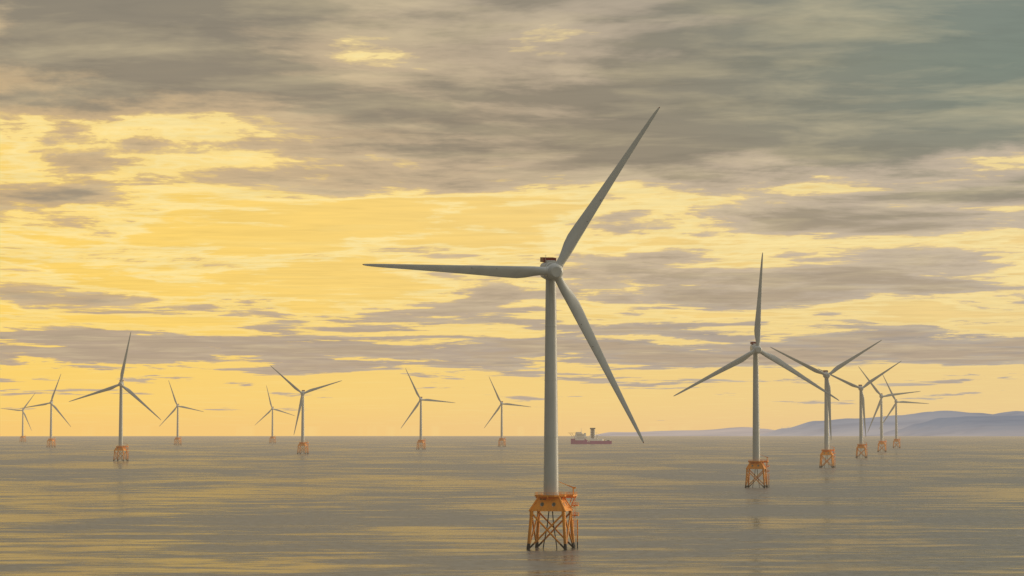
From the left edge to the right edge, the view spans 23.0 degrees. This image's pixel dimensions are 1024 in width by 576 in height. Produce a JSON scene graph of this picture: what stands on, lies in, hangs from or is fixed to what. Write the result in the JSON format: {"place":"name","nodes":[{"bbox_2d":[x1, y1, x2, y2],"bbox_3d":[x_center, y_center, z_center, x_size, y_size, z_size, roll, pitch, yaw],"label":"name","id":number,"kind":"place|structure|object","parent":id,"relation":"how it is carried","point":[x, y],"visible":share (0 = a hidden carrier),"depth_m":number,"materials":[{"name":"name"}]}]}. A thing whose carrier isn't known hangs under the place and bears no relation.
{"place":"outdoors","nodes":[
{"label":"outdoors","id":0,"kind":"place"},
{"bbox_2d":[20,412,25,441],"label":"turbine tower","id":1,"kind":"structure","parent":0,"point":[22,436],"depth_m":8685.85,"materials":[{"name":"white metal"}]},
{"bbox_2d":[1,395,33,430],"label":"turbine rotor","id":2,"kind":"object","parent":1,"relation":"attached to","point":[22,411],"visible":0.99,"depth_m":8681.20,"materials":[{"name":"grey metal"}]},
{"bbox_2d":[47,404,55,446],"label":"turbine tower","id":3,"kind":"structure","parent":0,"point":[50,440],"depth_m":6188.66,"materials":[{"name":"white metal"}]},
{"bbox_2d":[23,375,70,426],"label":"turbine rotor","id":4,"kind":"object","parent":3,"relation":"attached to","point":[54,406],"visible":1,"depth_m":6185.00,"materials":[{"name":"grey metal"}]},
{"bbox_2d":[113,387,128,460],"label":"turbine tower","id":5,"kind":"structure","parent":0,"point":[120,447],"depth_m":3593.01,"materials":[{"name":"white metal"}]},
{"bbox_2d":[69,332,160,419],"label":"turbine rotor","id":6,"kind":"object","parent":5,"relation":"attached to","point":[128,390],"visible":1,"depth_m":3588.89,"materials":[{"name":"grey metal"}]},
{"bbox_2d":[174,407,181,444],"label":"turbine tower","id":7,"kind":"structure","parent":0,"point":[177,438],"depth_m":7067.86,"materials":[{"name":"white metal"}]},
{"bbox_2d":[162,380,202,422],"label":"turbine rotor","id":8,"kind":"object","parent":7,"relation":"attached to","point":[177,405],"visible":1,"depth_m":7064.00,"materials":[{"name":"grey metal"}]},
{"bbox_2d":[269,410,275,442],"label":"turbine tower","id":9,"kind":"structure","parent":0,"point":[273,438],"depth_m":7985.56,"materials":[{"name":"white metal"}]},
{"bbox_2d":[255,386,294,424],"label":"turbine rotor","id":10,"kind":"object","parent":9,"relation":"attached to","point":[272,409],"visible":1,"depth_m":7981.99,"materials":[{"name":"grey metal"}]},
{"bbox_2d":[297,395,308,453],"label":"turbine tower","id":11,"kind":"structure","parent":0,"point":[302,443],"depth_m":4560.99,"materials":[{"name":"white metal"}]},
{"bbox_2d":[270,365,339,432],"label":"turbine rotor","id":12,"kind":"object","parent":11,"relation":"attached to","point":[301,393],"visible":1,"depth_m":4557.97,"materials":[{"name":"grey metal"}]},
{"bbox_2d":[416,401,425,449],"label":"turbine tower","id":13,"kind":"structure","parent":0,"point":[420,440],"depth_m":5529.25,"materials":[{"name":"white metal"}]},
{"bbox_2d":[401,368,453,427],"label":"turbine rotor","id":14,"kind":"object","parent":13,"relation":"attached to","point":[417,404],"visible":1,"depth_m":5525.95,"materials":[{"name":"grey metal"}]},
{"bbox_2d":[498,405,505,446],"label":"turbine tower","id":15,"kind":"structure","parent":0,"point":[501,439],"depth_m":6428.08,"materials":[{"name":"white metal"}]},
{"bbox_2d":[484,377,528,427],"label":"turbine rotor","id":16,"kind":"object","parent":15,"relation":"attached to","point":[501,403],"visible":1,"depth_m":6424.63,"materials":[{"name":"grey metal"}]},
{"bbox_2d":[0,436,1023,575],"bbox_3d":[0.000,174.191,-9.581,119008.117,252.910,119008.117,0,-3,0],"label":"sea","id":17,"kind":"structure","parent":0,"point":[436,506],"depth_m":1504.62,"materials":[{"name":"liquid"}]},
{"bbox_2d":[570,428,611,443],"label":"ship","id":18,"kind":"object","parent":17,"relation":"on","point":[580,437],"visible":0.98,"depth_m":7574.74,"materials":[{"name":"red metal"}]},
{"bbox_2d":[0,0,1023,435],"label":"sky","id":19,"kind":"structure","parent":0,"point":[211,183],"materials":[{"name":"yellow"}]},
{"bbox_2d":[526,279,578,549],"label":"turbine tower","id":20,"kind":"structure","parent":0,"point":[551,498],"depth_m":996.68,"materials":[{"name":"white metal"}]},
{"bbox_2d":[540,257,555,279],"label":"nacelle","id":21,"kind":"object","parent":20,"relation":"on","point":[547,261],"visible":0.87,"depth_m":1002.49,"materials":[{"name":"grey metal"}]},
{"bbox_2d":[362,107,659,442],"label":"turbine rotor","id":22,"kind":"object","parent":21,"relation":"attached to","point":[553,271],"visible":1,"depth_m":994.93,"materials":[{"name":"grey metal"}]},
{"bbox_2d":[595,427,773,435],"bbox_3d":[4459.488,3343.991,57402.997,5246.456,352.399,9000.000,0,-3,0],"label":"coast hill","id":23,"kind":"structure","parent":0,"point":[741,431],"depth_m":58111.41,"materials":[{"name":"grey"}]},
{"bbox_2d":[745,353,769,487],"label":"turbine tower","id":24,"kind":"structure","parent":0,"point":[755,462],"depth_m":1995.03,"materials":[{"name":"white metal"}]},
{"bbox_2d":[750,342,756,353],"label":"nacelle","id":25,"kind":"object","parent":24,"relation":"on","point":[753,345],"visible":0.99,"depth_m":2002.27,"materials":[{"name":"grey metal"}]},
{"bbox_2d":[674,253,838,400],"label":"turbine rotor","id":26,"kind":"object","parent":25,"relation":"attached to","point":[757,348],"visible":1,"depth_m":1991.05,"materials":[{"name":"grey metal"}]},
{"bbox_2d":[819,378,835,467],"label":"turbine tower","id":27,"kind":"structure","parent":0,"point":[826,450],"depth_m":2993.60,"materials":[{"name":"white metal"}]},
{"bbox_2d":[771,340,881,436],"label":"turbine rotor","id":28,"kind":"object","parent":27,"relation":"attached to","point":[834,370],"visible":0.98,"depth_m":2990.20,"materials":[{"name":"grey metal"}]},
{"bbox_2d":[856,390,867,457],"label":"turbine tower","id":29,"kind":"structure","parent":0,"point":[861,445],"depth_m":3992.18,"materials":[{"name":"white metal"}]},
{"bbox_2d":[819,361,900,435],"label":"turbine rotor","id":30,"kind":"object","parent":29,"relation":"attached to","point":[863,387],"visible":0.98,"depth_m":3988.42,"materials":[{"name":"grey metal"}]},
{"bbox_2d":[877,400,885,451],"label":"turbine tower","id":31,"kind":"structure","parent":0,"point":[881,441],"depth_m":4990.97,"materials":[{"name":"white metal"}]},
{"bbox_2d":[858,366,920,432],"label":"turbine rotor","id":32,"kind":"object","parent":31,"relation":"attached to","point":[881,396],"visible":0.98,"depth_m":4987.06,"materials":[{"name":"grey metal"}]},
{"bbox_2d":[752,411,1023,435],"bbox_3d":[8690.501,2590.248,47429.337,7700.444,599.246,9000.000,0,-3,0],"label":"coast hill","id":33,"kind":"structure","parent":0,"point":[845,427],"depth_m":48585.68,"materials":[{"name":"grey"}]},
{"bbox_2d":[893,403,900,447],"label":"turbine tower","id":34,"kind":"structure","parent":0,"point":[896,439],"depth_m":5988.89,"materials":[{"name":"white metal"}]},
{"bbox_2d":[879,376,927,428],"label":"turbine rotor","id":35,"kind":"object","parent":34,"relation":"attached to","point":[896,401],"visible":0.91,"depth_m":5985.35,"materials":[{"name":"grey metal"}]},
{"bbox_2d":[866,416,1023,435],"bbox_3d":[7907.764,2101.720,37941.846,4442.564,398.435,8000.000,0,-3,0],"label":"coast hill","id":36,"kind":"structure","parent":0,"point":[985,426],"depth_m":38554.75,"materials":[{"name":"grey"}]}
]}

